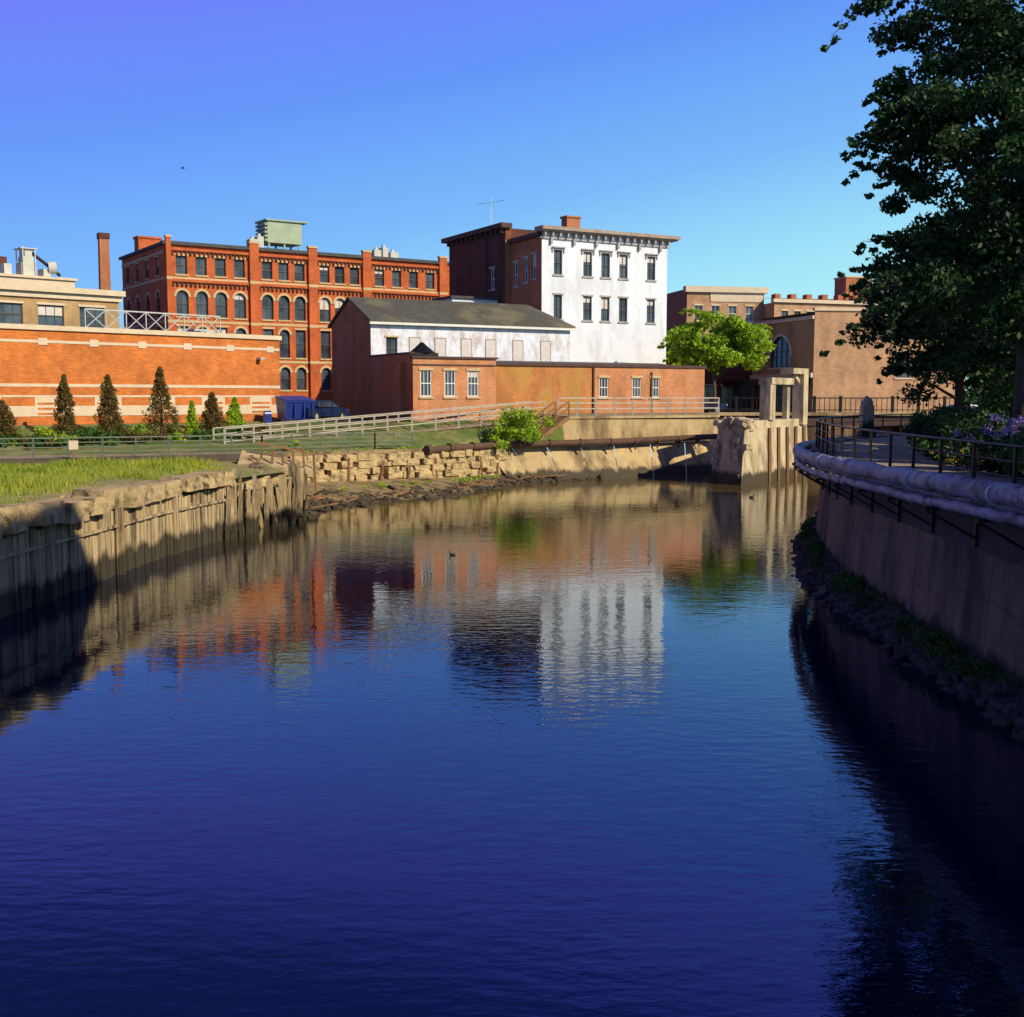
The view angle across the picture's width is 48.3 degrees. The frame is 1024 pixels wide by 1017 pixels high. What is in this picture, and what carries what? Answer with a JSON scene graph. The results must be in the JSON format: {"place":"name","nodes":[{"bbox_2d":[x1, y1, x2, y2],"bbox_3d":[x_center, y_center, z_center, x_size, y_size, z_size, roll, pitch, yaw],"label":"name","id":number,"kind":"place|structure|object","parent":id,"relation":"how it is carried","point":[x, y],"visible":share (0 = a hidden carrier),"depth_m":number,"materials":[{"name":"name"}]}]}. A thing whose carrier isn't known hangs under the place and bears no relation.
{"place":"outdoors","nodes":[
{"label":"outdoors","id":0,"kind":"place"},
{"bbox_2d":[0,453,286,504],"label":"grass bank ground","id":1,"kind":"structure","parent":0,"point":[248,472],"depth_m":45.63,"materials":[{"name":"plant"}]},
{"bbox_2d":[0,454,240,465],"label":"terrace edge wall","id":2,"kind":"structure","parent":1,"relation":"on","point":[217,457],"depth_m":58.67,"materials":[{"name":"stone"}]},
{"bbox_2d":[225,458,304,532],"bbox_3d":[-11.149,-0.620,53.099,3.596,2.926,17.500,-1,6,-7],"label":"bank end rubble","id":3,"kind":"object","parent":1,"relation":"on","point":[257,464],"visible":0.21,"depth_m":50.07,"materials":[{"name":"stone"}]},
{"bbox_2d":[238,450,313,476],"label":"slab","id":4,"kind":"structure","parent":1,"relation":"on","point":[244,458],"depth_m":58.94,"materials":[{"name":"concrete"}]},
{"bbox_2d":[0,471,286,537],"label":"coping stones","id":5,"kind":"object","parent":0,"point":[78,505],"visible":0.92,"depth_m":34.78,"materials":[{"name":"stone"}]},
{"bbox_2d":[84,308,220,332],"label":"railing","id":6,"kind":"object","parent":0,"point":[145,313],"visible":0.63,"depth_m":73.09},
{"bbox_2d":[0,421,563,455],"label":"planted slope","id":7,"kind":"structure","parent":0,"point":[459,436],"depth_m":68.90,"materials":[{"name":"plant"}]},
{"bbox_2d":[0,399,21,437],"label":"juniper tree","id":8,"kind":"object","parent":7,"relation":"on","point":[6,425],"visible":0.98,"depth_m":61.13,"materials":[{"name":"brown plant"}]},
{"bbox_2d":[49,373,78,435],"bbox_3d":[-24.584,-5.521,62.789,1.830,3.804,1.688,5,7,41],"label":"juniper tree","id":9,"kind":"object","parent":7,"relation":"on","point":[64,395],"visible":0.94,"depth_m":62.56,"materials":[{"name":"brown plant"}]},
{"bbox_2d":[92,374,125,440],"bbox_3d":[-22.936,-5.667,64.765,2.315,3.958,1.564,4,7,36],"label":"juniper tree","id":10,"kind":"object","parent":7,"relation":"on","point":[108,396],"visible":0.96,"depth_m":64.54,"materials":[{"name":"green plant"}]},
{"bbox_2d":[141,367,180,434],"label":"juniper tree","id":11,"kind":"object","parent":7,"relation":"on","point":[159,389],"visible":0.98,"depth_m":66.03,"materials":[{"name":"green plant"}]},
{"bbox_2d":[198,392,226,432],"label":"juniper tree","id":12,"kind":"object","parent":7,"relation":"on","point":[211,405],"visible":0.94,"depth_m":69.06,"materials":[{"name":"brown plant"}]},
{"bbox_2d":[223,397,248,431],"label":"juniper tree","id":13,"kind":"object","parent":7,"relation":"on","point":[234,415],"visible":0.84,"depth_m":70.57,"materials":[{"name":"green plant"}]},
{"bbox_2d":[0,440,708,457],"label":"terrace path","id":14,"kind":"structure","parent":0,"point":[47,456],"depth_m":60.10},
{"bbox_2d":[0,432,412,456],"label":"terrace fence","id":15,"kind":"object","parent":14,"relation":"on","point":[68,451],"visible":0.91,"depth_m":60.63,"materials":[{"name":"metal"}]},
{"bbox_2d":[486,406,556,443],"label":"shrub","id":16,"kind":"object","parent":14,"relation":"on","point":[520,419],"visible":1,"depth_m":74.05,"materials":[{"name":"green plant"}]},
{"bbox_2d":[519,401,569,440],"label":"wooden stairs","id":17,"kind":"structure","parent":14,"relation":"on","point":[560,420],"depth_m":77.87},
{"bbox_2d":[562,415,719,439],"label":"wall","id":18,"kind":"structure","parent":14,"relation":"on","point":[600,427],"depth_m":82.84,"materials":[{"name":"concrete"}]},
{"bbox_2d":[527,397,719,416],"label":"wooden deck walkway","id":19,"kind":"structure","parent":18,"relation":"on","point":[614,408],"depth_m":82.59,"materials":[{"name":"grey wood"}]},
{"bbox_2d":[303,473,604,519],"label":"rubble shore","id":20,"kind":"structure","parent":0,"point":[446,487],"depth_m":63.60,"materials":[{"name":"stone"}]},
{"bbox_2d":[250,441,316,491],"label":"stakes","id":21,"kind":"object","parent":20,"relation":"on","point":[303,452],"visible":0.52,"depth_m":59.05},
{"bbox_2d":[236,448,510,481],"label":"stones","id":22,"kind":"object","parent":20,"relation":"on","point":[464,463],"visible":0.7,"depth_m":67.13,"materials":[{"name":"stone"}]},
{"bbox_2d":[306,474,566,513],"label":"rocks","id":23,"kind":"object","parent":20,"relation":"on","point":[320,496],"visible":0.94,"depth_m":62.75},
{"bbox_2d":[263,442,684,456],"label":"embankment fill","id":24,"kind":"object","parent":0,"point":[379,451],"visible":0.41,"depth_m":65.33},
{"bbox_2d":[212,401,545,451],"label":"wooden ramp","id":25,"kind":"structure","parent":24,"relation":"on","point":[459,426],"depth_m":72.72,"materials":[{"name":"grey wood"}]},
{"bbox_2d":[423,434,717,456],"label":"rusty pipe","id":26,"kind":"object","parent":24,"relation":"on","point":[519,444],"visible":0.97,"depth_m":76.05,"materials":[{"name":"metal"}]},
{"bbox_2d":[16,401,973,425],"bbox_3d":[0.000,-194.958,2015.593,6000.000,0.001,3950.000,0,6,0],"label":"street ground","id":27,"kind":"structure","parent":0,"point":[351,420],"depth_m":75.66,"materials":[{"name":"asphalt"}]},
{"bbox_2d":[0,295,119,328],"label":"wall","id":28,"kind":"structure","parent":27,"relation":"on","point":[71,314],"depth_m":92.92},
{"bbox_2d":[0,273,77,287],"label":"penthouse","id":29,"kind":"object","parent":28,"relation":"on","point":[36,280],"visible":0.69,"depth_m":94.48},
{"bbox_2d":[0,246,56,276],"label":"rooftop units","id":30,"kind":"object","parent":29,"relation":"on","point":[25,264],"visible":0.9,"depth_m":94.51},
{"bbox_2d":[0,303,102,327],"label":"window glass","id":31,"kind":"object","parent":28,"relation":"on","point":[16,309],"visible":0.61,"depth_m":91.94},
{"bbox_2d":[0,302,103,327],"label":"windows","id":32,"kind":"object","parent":28,"relation":"on","point":[87,317],"depth_m":92.20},
{"bbox_2d":[0,283,125,301],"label":"cornice","id":33,"kind":"structure","parent":28,"relation":"attached to","point":[9,289],"depth_m":92.09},
{"bbox_2d":[97,232,110,289],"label":"brick chimney","id":34,"kind":"object","parent":27,"relation":"on","point":[104,263],"visible":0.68,"depth_m":101.98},
{"bbox_2d":[0,328,279,425],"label":"brick wall","id":35,"kind":"structure","parent":27,"relation":"on","point":[31,363],"depth_m":69.76,"materials":[{"name":"brick"}]},
{"bbox_2d":[0,323,281,416],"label":"stone bands","id":36,"kind":"object","parent":35,"relation":"attached to","point":[24,411],"visible":0.84,"depth_m":69.88,"materials":[{"name":"stone"}]},
{"bbox_2d":[38,402,269,414],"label":"brick insets","id":37,"kind":"object","parent":35,"relation":"attached to","point":[46,403],"visible":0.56,"depth_m":69.20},
{"bbox_2d":[118,218,448,400],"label":"victorian brick block","id":38,"kind":"structure","parent":27,"relation":"on","point":[295,299],"depth_m":110.57,"materials":[{"name":"red brick"}]},
{"bbox_2d":[128,257,432,388],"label":"window glass","id":39,"kind":"structure","parent":38,"relation":"in","point":[267,300],"depth_m":110.31,"materials":[{"name":"glass"}]},
{"bbox_2d":[274,396,313,421],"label":"dumpster","id":40,"kind":"object","parent":27,"relation":"on","point":[291,407],"visible":0.86,"depth_m":74.57,"materials":[{"name":"blue paint"}]},
{"bbox_2d":[294,400,348,420],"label":"parked car","id":41,"kind":"object","parent":27,"relation":"on","point":[317,408],"visible":0.54,"depth_m":76.26,"materials":[{"name":"blue paint"}]},
{"bbox_2d":[331,301,370,418],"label":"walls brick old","id":42,"kind":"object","parent":27,"relation":"on","point":[351,338],"visible":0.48,"depth_m":86.71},
{"bbox_2d":[328,297,575,327],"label":"roof","id":43,"kind":"structure","parent":42,"relation":"on","point":[424,311],"depth_m":88.07,"materials":[{"name":"stone"}]},
{"bbox_2d":[369,321,575,330],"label":"gutter","id":44,"kind":"object","parent":43,"relation":"attached to","point":[477,326],"visible":1,"depth_m":86.63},
{"bbox_2d":[371,321,569,361],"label":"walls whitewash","id":45,"kind":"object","parent":42,"relation":"attached to","point":[533,338],"visible":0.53,"depth_m":87.47,"materials":[{"name":"paint"}]},
{"bbox_2d":[410,338,549,360],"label":"boarded windows","id":46,"kind":"structure","parent":45,"relation":"attached to","point":[490,348],"depth_m":87.91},
{"bbox_2d":[321,400,388,421],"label":"chain link fence","id":47,"kind":"object","parent":27,"relation":"on","point":[354,409],"visible":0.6,"depth_m":75.28,"materials":[{"name":"black metal"}]},
{"bbox_2d":[370,353,412,420],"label":"wall","id":48,"kind":"structure","parent":27,"relation":"on","point":[382,380],"depth_m":79.74,"materials":[{"name":"brick"}]},
{"bbox_2d":[395,363,404,420],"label":"buttress","id":49,"kind":"structure","parent":27,"relation":"on","point":[400,384],"depth_m":77.18,"materials":[{"name":"brick"}]},
{"bbox_2d":[505,228,541,310],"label":"wall","id":50,"kind":"structure","parent":27,"relation":"on","point":[530,294],"depth_m":96.21,"materials":[{"name":"brick"}]},
{"bbox_2d":[489,248,656,324],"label":"stone trim","id":51,"kind":"structure","parent":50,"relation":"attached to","point":[517,261],"depth_m":96.53,"materials":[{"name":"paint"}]},
{"bbox_2d":[534,225,680,242],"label":"cornice","id":52,"kind":"structure","parent":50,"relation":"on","point":[585,231],"depth_m":95.51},
{"bbox_2d":[496,365,592,419],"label":"walls brick stain","id":53,"kind":"object","parent":27,"relation":"on","point":[549,385],"visible":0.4,"depth_m":82.68,"materials":[{"name":"brick"}]},
{"bbox_2d":[413,358,704,420],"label":"walls brick","id":54,"kind":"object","parent":27,"relation":"on","point":[681,382],"visible":0.72,"depth_m":85.10,"materials":[{"name":"brick"}]},
{"bbox_2d":[368,352,706,368],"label":"coping","id":55,"kind":"object","parent":54,"relation":"on","point":[581,365],"visible":0.95,"depth_m":81.85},
{"bbox_2d":[420,370,658,396],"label":"windows","id":56,"kind":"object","parent":54,"relation":"on","point":[474,383],"depth_m":78.22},
{"bbox_2d":[421,371,657,395],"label":"window glass","id":57,"kind":"object","parent":54,"relation":"on","point":[471,391],"visible":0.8,"depth_m":78.20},
{"bbox_2d":[419,367,660,398],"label":"stone trim","id":58,"kind":"structure","parent":54,"relation":"attached to","point":[479,369],"depth_m":77.89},
{"bbox_2d":[496,361,667,364],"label":"roof","id":59,"kind":"structure","parent":54,"relation":"on","point":[581,362],"depth_m":89.72,"materials":[{"name":"beige metal"}]},
{"bbox_2d":[666,290,686,350],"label":"wall","id":60,"kind":"structure","parent":27,"relation":"on","point":[676,302],"depth_m":142.02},
{"bbox_2d":[657,308,776,401],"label":"street tree","id":61,"kind":"object","parent":27,"relation":"on","point":[723,343],"visible":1,"depth_m":93.48,"materials":[{"name":"green plant"}]},
{"bbox_2d":[704,363,752,412],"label":"wall","id":62,"kind":"structure","parent":27,"relation":"on","point":[738,372],"depth_m":111.63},
{"bbox_2d":[704,387,751,407],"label":"window glass","id":63,"kind":"object","parent":62,"relation":"on","point":[730,402],"visible":0.3,"depth_m":112.02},
{"bbox_2d":[687,292,876,409],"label":"building","id":64,"kind":"structure","parent":27,"relation":"on","point":[761,310],"depth_m":139.00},
{"bbox_2d":[683,276,883,305],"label":"parapet","id":65,"kind":"structure","parent":64,"relation":"on","point":[733,294],"depth_m":139.11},
{"bbox_2d":[769,277,870,300],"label":"chimney","id":66,"kind":"structure","parent":65,"relation":"on","point":[842,286],"depth_m":144.81,"materials":[{"name":"brick"}]},
{"bbox_2d":[771,294,866,302],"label":"dormers","id":67,"kind":"object","parent":66,"relation":"attached to","point":[808,296],"visible":0.46,"depth_m":141.86,"materials":[{"name":"brick"}]},
{"bbox_2d":[752,319,814,411],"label":"wall","id":68,"kind":"structure","parent":27,"relation":"on","point":[799,335],"depth_m":100.62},
{"bbox_2d":[754,385,808,411],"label":"shopfront","id":69,"kind":"object","parent":68,"relation":"attached to","point":[779,390],"visible":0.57,"depth_m":103.97,"materials":[{"name":"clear glass"}]},
{"bbox_2d":[750,307,867,378],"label":"coping","id":70,"kind":"object","parent":68,"relation":"on","point":[811,375],"visible":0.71,"depth_m":101.35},
{"bbox_2d":[813,311,964,411],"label":"wall","id":71,"kind":"structure","parent":27,"relation":"on","point":[847,370],"depth_m":98.81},
{"bbox_2d":[772,337,907,376],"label":"window glass","id":72,"kind":"object","parent":71,"relation":"on","point":[785,345],"visible":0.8,"depth_m":103.50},
{"bbox_2d":[0,457,1023,1016],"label":"canal water","id":73,"kind":"structure","parent":0,"point":[676,745],"depth_m":16.32,"materials":[{"name":"liquid"}]},
{"bbox_2d":[11,487,218,586],"bbox_3d":[-12.895,3.709,12.449,1.113,3.200,64.055,0,6,2],"label":"backing","id":74,"kind":"object","parent":73,"relation":"in","point":[183,493],"depth_m":41.25,"materials":[{"name":"stone"}]},
{"bbox_2d":[0,489,224,618],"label":"planks","id":75,"kind":"object","parent":74,"relation":"attached to","point":[83,562],"visible":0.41,"depth_m":34.10,"materials":[{"name":"wood"}]},
{"bbox_2d":[0,495,226,600],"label":"wales","id":76,"kind":"object","parent":75,"relation":"on","point":[51,542],"visible":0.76,"depth_m":35.29,"materials":[{"name":"brown wood"}]},
{"bbox_2d":[225,462,309,539],"bbox_3d":[-10.247,-0.322,48.278,1.490,3.113,8.930,1,6,8],"label":"broken timber piling","id":77,"kind":"object","parent":73,"relation":"in","point":[293,489],"visible":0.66,"depth_m":47.48,"materials":[{"name":"brown wood"}]},
{"bbox_2d":[494,440,714,479],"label":"wall","id":78,"kind":"structure","parent":73,"relation":"in","point":[668,458],"depth_m":77.69,"materials":[{"name":"concrete"}]},
{"bbox_2d":[708,368,808,484],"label":"canal gate ruin","id":79,"kind":"object","parent":73,"relation":"in","point":[751,450],"visible":1,"depth_m":75.27,"materials":[{"name":"concrete"}]},
{"bbox_2d":[0,0,1023,457],"label":"sky","id":80,"kind":"structure","parent":0,"point":[723,127],"materials":[{"name":"blue"}]},
{"bbox_2d":[449,228,666,363],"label":"walls","id":81,"kind":"structure","parent":0,"point":[636,339],"depth_m":97.85,"materials":[{"name":"paint"}]},
{"bbox_2d":[441,222,541,296],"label":"side cornice","id":82,"kind":"structure","parent":81,"relation":"attached to","point":[464,237],"depth_m":100.58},
{"bbox_2d":[492,251,652,321],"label":"window glass","id":83,"kind":"object","parent":81,"relation":"on","point":[621,302],"visible":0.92,"depth_m":96.75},
{"bbox_2d":[534,253,652,308],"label":"blinds","id":84,"kind":"object","parent":83,"relation":"attached to","point":[606,299],"visible":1,"depth_m":97.01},
{"bbox_2d":[554,250,654,322],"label":"windows","id":85,"kind":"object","parent":81,"relation":"on","point":[604,309],"depth_m":96.92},
{"bbox_2d":[540,231,669,251],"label":"frieze","id":86,"kind":"object","parent":81,"relation":"attached to","point":[617,243],"visible":1,"depth_m":96.08,"materials":[{"name":"paint"}]},
{"bbox_2d":[790,515,1023,741],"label":"rocky bank","id":87,"kind":"structure","parent":0,"point":[1003,705],"depth_m":24.45,"materials":[{"name":"stone"}]},
{"bbox_2d":[807,426,879,449],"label":"canal abutment wall","id":88,"kind":"structure","parent":87,"relation":"on","point":[811,432],"depth_m":99.82,"materials":[{"name":"concrete"}]},
{"bbox_2d":[797,511,1023,692],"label":"bank weeds","id":89,"kind":"object","parent":87,"relation":"on","point":[814,550],"visible":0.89,"depth_m":24.74,"materials":[{"name":"green plant"}]},
{"bbox_2d":[816,433,1023,682],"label":"battered wall","id":90,"kind":"structure","parent":87,"relation":"on","point":[941,564],"depth_m":24.68,"materials":[{"name":"concrete"}]},
{"bbox_2d":[816,485,1021,658],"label":"cracks","id":91,"kind":"object","parent":90,"relation":"attached to","point":[988,601],"visible":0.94,"depth_m":26.17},
{"bbox_2d":[824,426,1023,566],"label":"band","id":92,"kind":"object","parent":90,"relation":"on","point":[992,544],"visible":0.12,"depth_m":23.68,"materials":[{"name":"concrete"}]},
{"bbox_2d":[811,434,902,459],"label":"deck edge","id":93,"kind":"object","parent":92,"relation":"on","point":[816,449],"visible":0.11,"depth_m":42.43,"materials":[{"name":"concrete"}]},
{"bbox_2d":[792,434,1023,549],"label":"insulated pipe","id":94,"kind":"object","parent":92,"relation":"attached to","point":[989,501],"visible":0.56,"depth_m":23.14,"materials":[{"name":"metal"}]},
{"bbox_2d":[834,435,1023,485],"bbox_3d":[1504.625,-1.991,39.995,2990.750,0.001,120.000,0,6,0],"label":"canal walkway ground","id":95,"kind":"structure","parent":0,"point":[898,451],"depth_m":36.15,"materials":[{"name":"concrete"}]},
{"bbox_2d":[708,396,951,425],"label":"railing","id":96,"kind":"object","parent":95,"relation":"on","point":[814,415],"depth_m":87.63,"materials":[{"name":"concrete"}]},
{"bbox_2d":[857,397,875,437],"bbox_3d":[16.900,-4.359,54.333,0.700,1.930,0.700,0,6,0],"label":"stone marker","id":97,"kind":"object","parent":95,"relation":"on","point":[867,407],"visible":0.9,"depth_m":54.07,"materials":[{"name":"stone"}]},
{"bbox_2d":[815,413,1023,483],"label":"canal railing","id":98,"kind":"object","parent":95,"relation":"on","point":[825,430],"visible":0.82,"depth_m":27.60,"materials":[{"name":"black metal"}]},
{"bbox_2d":[819,0,1023,423],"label":"maple tree","id":99,"kind":"object","parent":95,"relation":"on","point":[938,259],"visible":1,"depth_m":31.68,"materials":[{"name":"green plant"}]},
{"bbox_2d":[836,250,1014,413],"bbox_3d":[19.401,-7.419,46.948,13.223,10.091,9.570,0,6,0],"label":"maple tree","id":100,"kind":"object","parent":95,"relation":"on","point":[935,349],"visible":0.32,"depth_m":45.73,"materials":[{"name":"green plant"}]},
{"bbox_2d":[920,419,964,458],"bbox_3d":[13.579,-2.092,34.836,2.222,1.334,1.921,0,6,0],"label":"shrub","id":101,"kind":"object","parent":95,"relation":"on","point":[929,430],"visible":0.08,"depth_m":34.66,"materials":[{"name":"green plant"}]},
{"bbox_2d":[908,406,981,445],"bbox_3d":[15.142,-2.739,39.658,2.318,1.694,2.656,-3,6,-29],"label":"shrub","id":102,"kind":"object","parent":95,"relation":"on","point":[920,415],"visible":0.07,"depth_m":39.61,"materials":[{"name":"green plant"}]},
{"bbox_2d":[909,409,1003,462],"bbox_3d":[12.794,-2.057,32.523,2.730,1.595,2.580,0,6,0],"label":"shrub","id":103,"kind":"object","parent":95,"relation":"on","point":[923,442],"visible":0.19,"depth_m":32.66,"materials":[{"name":"green plant"}]},
{"bbox_2d":[910,100,1018,380],"bbox_3d":[19.639,-8.230,37.433,12.176,13.560,11.003,0,6,0],"label":"maple tree","id":104,"kind":"object","parent":95,"relation":"on","point":[1006,366],"visible":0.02,"depth_m":38.85,"materials":[{"name":"green plant"}]},
{"bbox_2d":[937,408,1023,470],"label":"shrub","id":105,"kind":"object","parent":95,"relation":"on","point":[975,431],"visible":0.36,"depth_m":29.55,"materials":[{"name":"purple plant"}]},
{"bbox_2d":[970,376,1014,425],"bbox_3d":[17.069,-3.258,38.469,4.371,2.410,4.812,0,6,0],"label":"shrub","id":106,"kind":"object","parent":95,"relation":"on","point":[1002,400],"visible":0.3,"depth_m":37.70,"materials":[{"name":"green plant"}]},
{"bbox_2d":[971,423,1023,476],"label":"shrub","id":107,"kind":"object","parent":95,"relation":"on","point":[989,465],"visible":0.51,"depth_m":27.64,"materials":[{"name":"green plant"}]},
{"bbox_2d":[997,426,1023,480],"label":"shrub","id":108,"kind":"object","parent":95,"relation":"on","point":[1008,469],"visible":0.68,"depth_m":25.50,"materials":[{"name":"green plant"}]},
{"bbox_3d":[14.241,-1.912,26.126,4.785,2.544,3.910,0,6,0],"label":"shrub","id":109,"kind":"object","parent":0,"visible":0},
{"bbox_2d":[951,414,1023,439],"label":"lilac blossoms","id":110,"kind":"object","parent":109,"relation":"attached to","point":[1016,422],"visible":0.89,"depth_m":26.70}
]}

